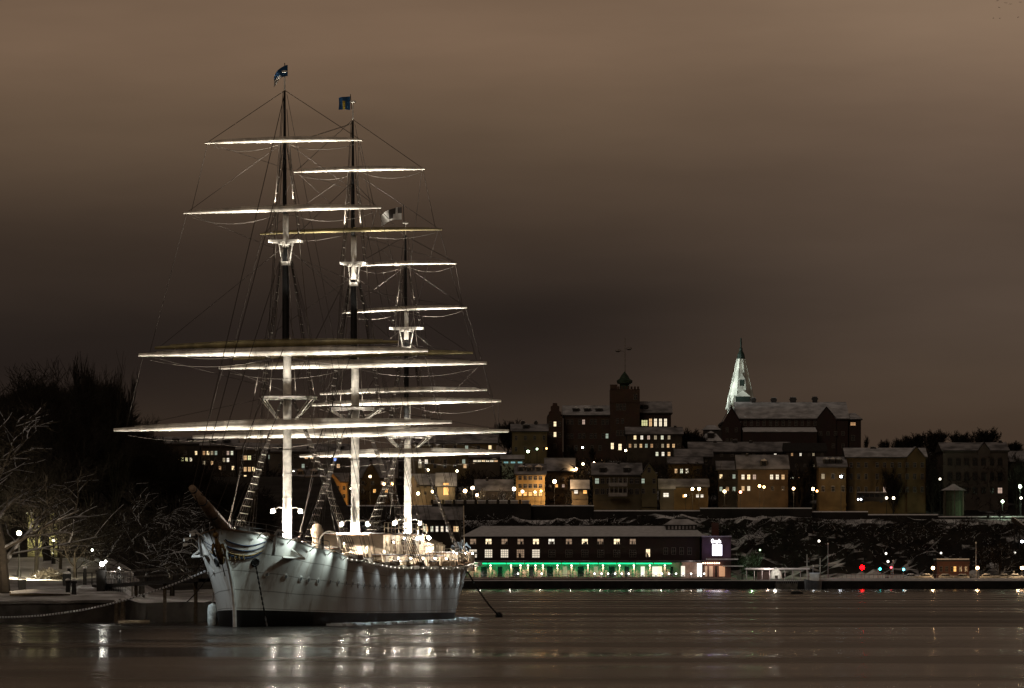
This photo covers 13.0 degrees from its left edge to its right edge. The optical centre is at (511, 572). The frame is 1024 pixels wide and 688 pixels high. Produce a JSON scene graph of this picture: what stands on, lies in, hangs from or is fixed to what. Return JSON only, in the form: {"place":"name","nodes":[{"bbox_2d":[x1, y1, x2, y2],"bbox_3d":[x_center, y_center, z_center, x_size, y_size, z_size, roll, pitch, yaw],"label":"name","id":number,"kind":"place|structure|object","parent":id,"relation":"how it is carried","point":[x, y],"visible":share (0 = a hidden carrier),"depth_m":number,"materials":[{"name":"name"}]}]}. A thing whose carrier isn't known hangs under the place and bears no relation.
{"place":"outdoors","nodes":[
{"label":"outdoors","id":0,"kind":"place"},
{"bbox_2d":[0,475,348,602],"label":"ground","id":1,"kind":"structure","parent":0,"point":[184,592],"depth_m":449.00,"materials":[{"name":"snow"}]},
{"bbox_2d":[10,589,69,595],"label":"upturned rowing boat","id":2,"kind":"object","parent":1,"relation":"on","point":[32,592],"visible":1,"depth_m":382.67,"materials":[{"name":"grey wood"}]},
{"bbox_2d":[26,512,57,556],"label":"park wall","id":3,"kind":"structure","parent":1,"relation":"on","point":[33,555],"depth_m":440.00,"materials":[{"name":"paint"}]},
{"bbox_2d":[0,443,87,572],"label":"bare tree","id":4,"kind":"object","parent":1,"relation":"on","point":[49,471],"visible":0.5,"depth_m":413.01,"materials":[{"name":"brown plant"}]},
{"bbox_2d":[30,566,61,579],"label":"hedge","id":5,"kind":"object","parent":1,"relation":"on","point":[54,574],"visible":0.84,"depth_m":408.38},
{"bbox_2d":[12,502,100,568],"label":"bare tree","id":6,"kind":"object","parent":1,"relation":"on","point":[60,559],"visible":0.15,"depth_m":428.07,"materials":[{"name":"brown plant"}]},
{"bbox_2d":[0,371,132,551],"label":"bare tree","id":7,"kind":"object","parent":1,"relation":"on","point":[1,499],"visible":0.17,"depth_m":447.36,"materials":[{"name":"black plant"}]},
{"bbox_2d":[0,399,137,592],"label":"bare tree","id":8,"kind":"object","parent":1,"relation":"on","point":[5,557],"visible":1,"depth_m":387.44,"materials":[{"name":"brown plant"}]},
{"bbox_2d":[42,366,102,541],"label":"bare tree","id":9,"kind":"object","parent":1,"relation":"on","point":[81,501],"visible":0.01,"depth_m":455.86,"materials":[{"name":"black plant"}]},
{"bbox_2d":[0,354,159,560],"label":"bare tree","id":10,"kind":"object","parent":1,"relation":"on","point":[64,431],"visible":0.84,"depth_m":434.83,"materials":[{"name":"black plant"}]},
{"bbox_2d":[44,505,116,577],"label":"bare tree","id":11,"kind":"object","parent":1,"relation":"on","point":[91,534],"visible":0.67,"depth_m":411.67,"materials":[{"name":"brown plant"}]},
{"bbox_2d":[67,566,100,584],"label":"park fence","id":12,"kind":"object","parent":1,"relation":"on","point":[84,574],"visible":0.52,"depth_m":397.92,"materials":[{"name":"black metal"}]},
{"bbox_2d":[46,498,139,565],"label":"bare tree","id":13,"kind":"object","parent":1,"relation":"on","point":[111,520],"visible":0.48,"depth_m":423.79,"materials":[{"name":"brown plant"}]},
{"bbox_2d":[65,351,126,555],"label":"bare tree","id":14,"kind":"object","parent":1,"relation":"on","point":[103,453],"visible":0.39,"depth_m":441.15,"materials":[{"name":"black plant"}]},
{"bbox_2d":[95,570,120,591],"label":"park gate","id":15,"kind":"structure","parent":1,"relation":"on","point":[100,580],"depth_m":391.70,"materials":[{"name":"black metal"}]},
{"bbox_2d":[98,365,139,551],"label":"bare tree","id":16,"kind":"object","parent":1,"relation":"on","point":[115,469],"visible":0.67,"depth_m":447.06,"materials":[{"name":"black plant"}]},
{"bbox_2d":[64,414,209,552],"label":"bare tree","id":17,"kind":"object","parent":1,"relation":"on","point":[138,459],"visible":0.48,"depth_m":459.50,"materials":[{"name":"brown plant"}]},
{"bbox_2d":[0,379,281,532],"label":"undergrowth","id":18,"kind":"object","parent":1,"relation":"on","point":[264,504],"visible":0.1,"depth_m":487.02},
{"bbox_2d":[86,478,212,597],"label":"bare tree","id":19,"kind":"object","parent":1,"relation":"on","point":[144,562],"visible":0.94,"depth_m":407.08,"materials":[{"name":"brown plant"}]},
{"bbox_2d":[92,565,210,622],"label":"footbridge","id":20,"kind":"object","parent":1,"relation":"on","point":[164,583],"visible":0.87,"depth_m":381.01,"materials":[{"name":"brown wood"}]},
{"bbox_2d":[124,500,204,595],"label":"bare tree","id":21,"kind":"object","parent":1,"relation":"on","point":[172,588],"visible":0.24,"depth_m":419.53,"materials":[{"name":"brown plant"}]},
{"bbox_2d":[130,437,212,550],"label":"bare tree","id":22,"kind":"object","parent":1,"relation":"on","point":[172,490],"visible":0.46,"depth_m":466.77,"materials":[{"name":"brown plant"}]},
{"bbox_2d":[156,455,230,533],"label":"bare tree","id":23,"kind":"object","parent":1,"relation":"on","point":[205,481],"visible":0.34,"depth_m":474.72,"materials":[{"name":"brown plant"}]},
{"bbox_2d":[156,501,237,590],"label":"bare tree","id":24,"kind":"object","parent":1,"relation":"on","point":[201,561],"visible":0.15,"depth_m":434.99,"materials":[{"name":"brown plant"}]},
{"bbox_2d":[195,478,243,523],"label":"bare tree","id":25,"kind":"object","parent":1,"relation":"on","point":[227,494],"visible":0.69,"depth_m":479.36,"materials":[{"name":"brown plant"}]},
{"bbox_2d":[0,477,349,622],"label":"embankment","id":26,"kind":"structure","parent":0,"point":[176,612],"depth_m":376.90,"materials":[{"name":"stone"}]},
{"bbox_2d":[0,588,1023,687],"bbox_3d":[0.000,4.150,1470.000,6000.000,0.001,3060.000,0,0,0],"label":"water","id":27,"kind":"structure","parent":0,"point":[749,638],"depth_m":254.65,"materials":[{"name":"black liquid"}]},
{"bbox_2d":[114,63,508,626],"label":"sailing ship","id":28,"kind":"object","parent":27,"relation":"on","point":[259,579],"visible":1,"depth_m":362.52,"materials":[{"name":"white paint"}]},
{"bbox_2d":[0,570,206,617],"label":"mooring rope","id":29,"kind":"object","parent":28,"relation":"attached to","point":[104,604],"visible":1,"depth_m":361.33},
{"bbox_2d":[207,594,216,625],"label":"fender","id":30,"kind":"object","parent":28,"relation":"hanging from","point":[212,615],"visible":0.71,"depth_m":355.52,"materials":[{"name":"rubber"}]},
{"bbox_2d":[274,65,287,86],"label":"flag","id":31,"kind":"object","parent":28,"relation":"attached to","point":[279,73],"visible":1,"depth_m":359.83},
{"bbox_2d":[338,96,349,109],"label":"flag","id":32,"kind":"object","parent":28,"relation":"attached to","point":[344,102],"visible":1,"depth_m":379.36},
{"bbox_2d":[381,207,401,225],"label":"flag","id":33,"kind":"object","parent":28,"relation":"attached to","point":[394,214],"visible":0.93,"depth_m":395.98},
{"bbox_2d":[326,617,479,625],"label":"ice","id":34,"kind":"structure","parent":27,"relation":"on","point":[458,619],"depth_m":369.04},
{"bbox_2d":[775,579,797,588],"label":"barge","id":35,"kind":"object","parent":27,"relation":"on","point":[789,585],"visible":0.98,"depth_m":1203.00,"materials":[{"name":"grey paint"}]},
{"bbox_2d":[804,558,822,588],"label":"workboat","id":36,"kind":"object","parent":27,"relation":"on","point":[813,582],"visible":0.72,"depth_m":1204.00,"materials":[{"name":"grey paint"}]},
{"bbox_2d":[0,0,1023,450],"label":"sky","id":37,"kind":"structure","parent":0,"point":[834,189],"materials":[{"name":"brown"}]},
{"bbox_2d":[349,451,1023,579],"bbox_3d":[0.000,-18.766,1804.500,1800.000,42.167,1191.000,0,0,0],"label":"hill","id":38,"kind":"structure","parent":0,"point":[853,563],"depth_m":1254.34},
{"bbox_2d":[156,437,203,472],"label":"apartment building","id":39,"kind":"structure","parent":38,"relation":"on","point":[186,446],"depth_m":1330.00,"materials":[{"name":"paint"}]},
{"bbox_2d":[199,438,239,476],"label":"apartment building","id":40,"kind":"structure","parent":38,"relation":"on","point":[228,455],"depth_m":1322.00,"materials":[{"name":"paint"}]},
{"bbox_2d":[235,442,269,476],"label":"apartment building","id":41,"kind":"structure","parent":38,"relation":"on","point":[248,464],"depth_m":1316.00,"materials":[{"name":"paint"}]},
{"bbox_2d":[269,444,350,478],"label":"tenement","id":42,"kind":"structure","parent":38,"relation":"on","point":[276,458],"depth_m":1348.00,"materials":[{"name":"brown paint"}]},
{"bbox_2d":[292,466,327,477],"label":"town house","id":43,"kind":"structure","parent":38,"relation":"on","point":[300,472],"depth_m":1296.93,"materials":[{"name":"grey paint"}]},
{"bbox_2d":[321,473,349,504],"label":"town house","id":44,"kind":"structure","parent":38,"relation":"on","point":[339,479],"depth_m":1292.00,"materials":[{"name":"paint"}]},
{"bbox_2d":[359,458,398,504],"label":"town house","id":45,"kind":"structure","parent":38,"relation":"on","point":[375,480],"depth_m":1309.88,"materials":[{"name":"paint"}]},
{"bbox_2d":[347,505,431,519],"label":"street wall","id":46,"kind":"structure","parent":38,"relation":"on","point":[370,508],"depth_m":1266.00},
{"bbox_2d":[411,474,436,504],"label":"town house","id":47,"kind":"structure","parent":38,"relation":"on","point":[427,488],"depth_m":1290.00,"materials":[{"name":"beige paint"}]},
{"bbox_2d":[402,507,462,551],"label":"quay office","id":48,"kind":"structure","parent":38,"relation":"on","point":[439,530],"depth_m":1228.00,"materials":[{"name":"paint"}]},
{"bbox_2d":[435,473,456,503],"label":"house","id":49,"kind":"structure","parent":38,"relation":"on","point":[441,487],"depth_m":1287.00,"materials":[{"name":"beige paint"}]},
{"bbox_2d":[411,434,497,482],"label":"tenement","id":50,"kind":"structure","parent":38,"relation":"on","point":[457,461],"depth_m":1345.00,"materials":[{"name":"paint"}]},
{"bbox_2d":[431,500,530,519],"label":"street wall","id":51,"kind":"structure","parent":38,"relation":"on","point":[481,509],"depth_m":1266.00,"materials":[{"name":"stone"}]},
{"bbox_2d":[468,454,501,485],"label":"building","id":52,"kind":"structure","parent":38,"relation":"on","point":[493,464],"depth_m":1335.00,"materials":[{"name":"paint"}]},
{"bbox_2d":[474,477,513,503],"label":"house","id":53,"kind":"structure","parent":38,"relation":"on","point":[491,487],"depth_m":1293.56,"materials":[{"name":"grey paint"}]},
{"bbox_2d":[491,418,521,454],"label":"bare tree","id":54,"kind":"object","parent":38,"relation":"on","point":[505,439],"visible":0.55,"depth_m":1418.79,"materials":[{"name":"black plant"}]},
{"bbox_2d":[500,455,524,486],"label":"building","id":55,"kind":"structure","parent":38,"relation":"on","point":[510,461],"depth_m":1330.00,"materials":[{"name":"paint"}]},
{"bbox_2d":[510,420,548,463],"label":"building","id":56,"kind":"structure","parent":38,"relation":"on","point":[531,438],"depth_m":1380.00,"materials":[{"name":"brown paint"}]},
{"bbox_2d":[514,462,546,504],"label":"town house","id":57,"kind":"structure","parent":38,"relation":"on","point":[530,478],"depth_m":1286.00,"materials":[{"name":"paint"}]},
{"bbox_2d":[547,403,562,457],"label":"brick gable house","id":58,"kind":"structure","parent":38,"relation":"on","point":[555,434],"depth_m":1394.00,"materials":[{"name":"brick"}]},
{"bbox_2d":[544,458,575,504],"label":"house","id":59,"kind":"structure","parent":38,"relation":"on","point":[555,466],"depth_m":1310.00,"materials":[{"name":"orange paint"}]},
{"bbox_2d":[531,505,593,519],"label":"street wall","id":60,"kind":"structure","parent":38,"relation":"on","point":[548,512],"depth_m":1268.00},
{"bbox_2d":[565,471,592,503],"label":"bare tree","id":61,"kind":"object","parent":38,"relation":"on","point":[583,478],"visible":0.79,"depth_m":1295.40,"materials":[{"name":"black plant"}]},
{"bbox_2d":[570,480,589,504],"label":"cottage","id":62,"kind":"structure","parent":38,"relation":"on","point":[579,488],"depth_m":1284.00,"materials":[{"name":"beige paint"}]},
{"bbox_2d":[562,405,609,460],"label":"brick building","id":63,"kind":"structure","parent":38,"relation":"on","point":[586,427],"depth_m":1400.00,"materials":[{"name":"brown brick"}]},
{"bbox_2d":[461,519,736,579],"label":"quay terminal","id":64,"kind":"object","parent":38,"relation":"on","point":[588,552],"visible":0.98,"depth_m":1221.50,"materials":[{"name":"brick"}]},
{"bbox_2d":[208,449,1023,513],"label":"hillside bushes","id":65,"kind":"object","parent":38,"relation":"on","point":[582,469],"visible":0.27,"depth_m":1312.40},
{"bbox_2d":[590,461,642,509],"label":"villa","id":66,"kind":"object","parent":38,"relation":"on","point":[602,473],"visible":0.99,"depth_m":1284.00,"materials":[{"name":"beige paint"}]},
{"bbox_2d":[610,372,639,460],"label":"brick tower","id":67,"kind":"structure","parent":38,"relation":"on","point":[624,405],"depth_m":1398.00,"materials":[{"name":"brown brick"}]},
{"bbox_2d":[594,510,699,518],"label":"street wall","id":68,"kind":"structure","parent":38,"relation":"on","point":[600,514],"depth_m":1266.00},
{"bbox_2d":[641,462,657,509],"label":"villa wing","id":69,"kind":"structure","parent":38,"relation":"on","point":[649,474],"depth_m":1282.40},
{"bbox_2d":[624,425,683,471],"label":"school building","id":70,"kind":"structure","parent":38,"relation":"on","point":[651,445],"depth_m":1372.00,"materials":[{"name":"paint"}]},
{"bbox_2d":[640,401,672,426],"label":"brick building","id":71,"kind":"structure","parent":38,"relation":"on","point":[656,413],"depth_m":1402.00,"materials":[{"name":"brown brick"}]},
{"bbox_2d":[657,479,675,509],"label":"shed","id":72,"kind":"structure","parent":38,"relation":"on","point":[666,488],"depth_m":1294.00,"materials":[{"name":"paint"}]},
{"bbox_2d":[666,457,703,478],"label":"town house","id":73,"kind":"structure","parent":38,"relation":"on","point":[676,465],"depth_m":1318.00,"materials":[{"name":"brown paint"}]},
{"bbox_2d":[349,506,1023,573],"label":"cliff bushes","id":74,"kind":"object","parent":38,"relation":"on","point":[840,525],"visible":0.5,"depth_m":1252.71,"materials":[{"name":"plant"}]},
{"bbox_2d":[674,479,709,509],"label":"building","id":75,"kind":"structure","parent":38,"relation":"on","point":[700,497],"depth_m":1296.00,"materials":[{"name":"paint"}]},
{"bbox_2d":[682,428,703,448],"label":"bare tree","id":76,"kind":"object","parent":38,"relation":"on","point":[687,436],"visible":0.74,"depth_m":1378.04,"materials":[{"name":"black plant"}]},
{"bbox_2d":[673,449,713,478],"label":"row house","id":77,"kind":"structure","parent":38,"relation":"on","point":[707,454],"depth_m":1346.99,"materials":[{"name":"paint"}]},
{"bbox_2d":[681,523,743,579],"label":"entrance tower","id":78,"kind":"structure","parent":38,"relation":"on","point":[715,551],"depth_m":1219.00,"materials":[{"name":"purple paint"}]},
{"bbox_2d":[714,461,736,507],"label":"town house","id":79,"kind":"structure","parent":38,"relation":"on","point":[729,468],"depth_m":1306.00,"materials":[{"name":"paint"}]},
{"bbox_2d":[718,406,741,441],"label":"church gable","id":80,"kind":"structure","parent":38,"relation":"on","point":[729,426],"depth_m":1416.40,"materials":[{"name":"red brick"}]},
{"bbox_2d":[687,439,789,468],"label":"row house","id":81,"kind":"structure","parent":38,"relation":"on","point":[725,451],"depth_m":1363.82,"materials":[{"name":"paint"}]},
{"bbox_2d":[726,338,753,413],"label":"church spire","id":82,"kind":"structure","parent":38,"relation":"on","point":[740,389],"depth_m":1437.76,"materials":[{"name":"white metal"}]},
{"bbox_2d":[731,553,749,579],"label":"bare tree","id":83,"kind":"object","parent":38,"relation":"on","point":[740,562],"visible":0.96,"depth_m":1237.66,"materials":[{"name":"green plant"}]},
{"bbox_2d":[700,508,811,518],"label":"street wall","id":84,"kind":"structure","parent":38,"relation":"on","point":[724,513],"depth_m":1264.00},
{"bbox_2d":[746,551,765,579],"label":"bare tree","id":85,"kind":"object","parent":38,"relation":"on","point":[754,560],"visible":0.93,"depth_m":1237.46,"materials":[{"name":"green plant"}]},
{"bbox_2d":[734,453,789,507],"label":"town house","id":86,"kind":"structure","parent":38,"relation":"on","point":[770,472],"depth_m":1300.00,"materials":[{"name":"beige paint"}]},
{"bbox_2d":[742,427,816,442],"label":"aisle roof","id":87,"kind":"structure","parent":38,"relation":"on","point":[786,434],"depth_m":1412.00,"materials":[{"name":"grey"}]},
{"bbox_2d":[734,396,849,456],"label":"church hall","id":88,"kind":"structure","parent":38,"relation":"on","point":[828,421],"depth_m":1420.20,"materials":[{"name":"red brick"}]},
{"bbox_2d":[782,443,827,481],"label":"tenement","id":89,"kind":"structure","parent":38,"relation":"on","point":[799,453],"depth_m":1352.00,"materials":[{"name":"paint"}]},
{"bbox_2d":[814,457,847,510],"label":"annex","id":90,"kind":"object","parent":38,"relation":"on","point":[831,489],"visible":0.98,"depth_m":1294.00,"materials":[{"name":"paint"}]},
{"bbox_2d":[812,511,867,519],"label":"street wall","id":91,"kind":"structure","parent":38,"relation":"on","point":[840,514],"depth_m":1265.00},
{"bbox_2d":[848,413,862,447],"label":"church apse","id":92,"kind":"structure","parent":38,"relation":"on","point":[854,431],"depth_m":1421.00,"materials":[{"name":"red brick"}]},
{"bbox_2d":[856,492,886,502],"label":"shuttle bus","id":93,"kind":"object","parent":38,"relation":"on","point":[862,497],"visible":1,"depth_m":1275.00,"materials":[{"name":"paint"}]},
{"bbox_2d":[841,446,927,513],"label":"town house","id":94,"kind":"structure","parent":38,"relation":"on","point":[863,471],"depth_m":1298.00,"materials":[{"name":"paint"}]},
{"bbox_2d":[879,465,906,511],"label":"bare tree","id":95,"kind":"object","parent":38,"relation":"on","point":[890,483],"visible":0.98,"depth_m":1295.38,"materials":[{"name":"brown plant"}]},
{"bbox_2d":[868,514,937,518],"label":"street wall","id":96,"kind":"structure","parent":38,"relation":"on","point":[912,516],"depth_m":1265.00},
{"bbox_2d":[894,431,930,454],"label":"bare tree","id":97,"kind":"object","parent":38,"relation":"on","point":[917,440],"visible":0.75,"depth_m":1438.53,"materials":[{"name":"brown plant"}]},
{"bbox_2d":[819,574,1023,579],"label":"quay railing","id":98,"kind":"object","parent":38,"relation":"on","point":[891,578],"visible":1,"depth_m":1209.70,"materials":[{"name":"grey metal"}]},
{"bbox_2d":[921,429,949,455],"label":"bare tree","id":99,"kind":"object","parent":38,"relation":"on","point":[934,440],"visible":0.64,"depth_m":1437.48,"materials":[{"name":"brown plant"}]},
{"bbox_2d":[933,556,969,577],"bbox_3d":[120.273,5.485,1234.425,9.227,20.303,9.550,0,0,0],"label":"brick shed","id":100,"kind":"structure","parent":38,"relation":"on","point":[949,565],"depth_m":1230.00,"materials":[{"name":"paint"}]},
{"bbox_2d":[942,484,964,515],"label":"garden pavilion","id":101,"kind":"structure","parent":38,"relation":"on","point":[953,499],"depth_m":1273.96,"materials":[{"name":"green paint"}]},
{"bbox_2d":[947,430,974,441],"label":"bare tree","id":102,"kind":"object","parent":38,"relation":"on","point":[956,437],"visible":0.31,"depth_m":1442.03,"materials":[{"name":"brown plant"}]},
{"bbox_2d":[935,440,1009,510],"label":"palace","id":103,"kind":"structure","parent":38,"relation":"on","point":[951,454],"depth_m":1310.00,"materials":[{"name":"paint"}]},
{"bbox_2d":[967,547,989,575],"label":"bare tree","id":104,"kind":"object","parent":38,"relation":"on","point":[979,555],"visible":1,"depth_m":1235.57,"materials":[{"name":"brown plant"}]},
{"bbox_2d":[938,516,1023,518],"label":"street wall","id":105,"kind":"structure","parent":38,"relation":"on","point":[974,517],"depth_m":1266.00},
{"bbox_2d":[968,426,1005,441],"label":"bare tree","id":106,"kind":"object","parent":38,"relation":"on","point":[985,436],"visible":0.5,"depth_m":1442.10,"materials":[{"name":"brown plant"}]},
{"bbox_2d":[980,541,1019,573],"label":"bare tree","id":107,"kind":"object","parent":38,"relation":"on","point":[996,556],"visible":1,"depth_m":1235.55,"materials":[{"name":"brown plant"}]},
{"bbox_2d":[1007,454,1023,515],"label":"bare tree","id":108,"kind":"object","parent":38,"relation":"on","point":[1015,479],"visible":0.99,"depth_m":1285.05,"materials":[{"name":"brown plant"}]},
{"bbox_2d":[1008,451,1023,489],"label":"corner house","id":109,"kind":"structure","parent":38,"relation":"on","point":[1018,453],"depth_m":1333.01,"materials":[{"name":"brown paint"}]},
{"bbox_2d":[462,568,1023,587],"bbox_3d":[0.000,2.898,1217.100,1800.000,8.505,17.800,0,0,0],"label":"quay","id":110,"kind":"structure","parent":0,"point":[742,583],"depth_m":1208.49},
{"bbox_2d":[1011,517,1023,575],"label":"stair ramp","id":111,"kind":"structure","parent":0,"point":[1016,522],"depth_m":1241.40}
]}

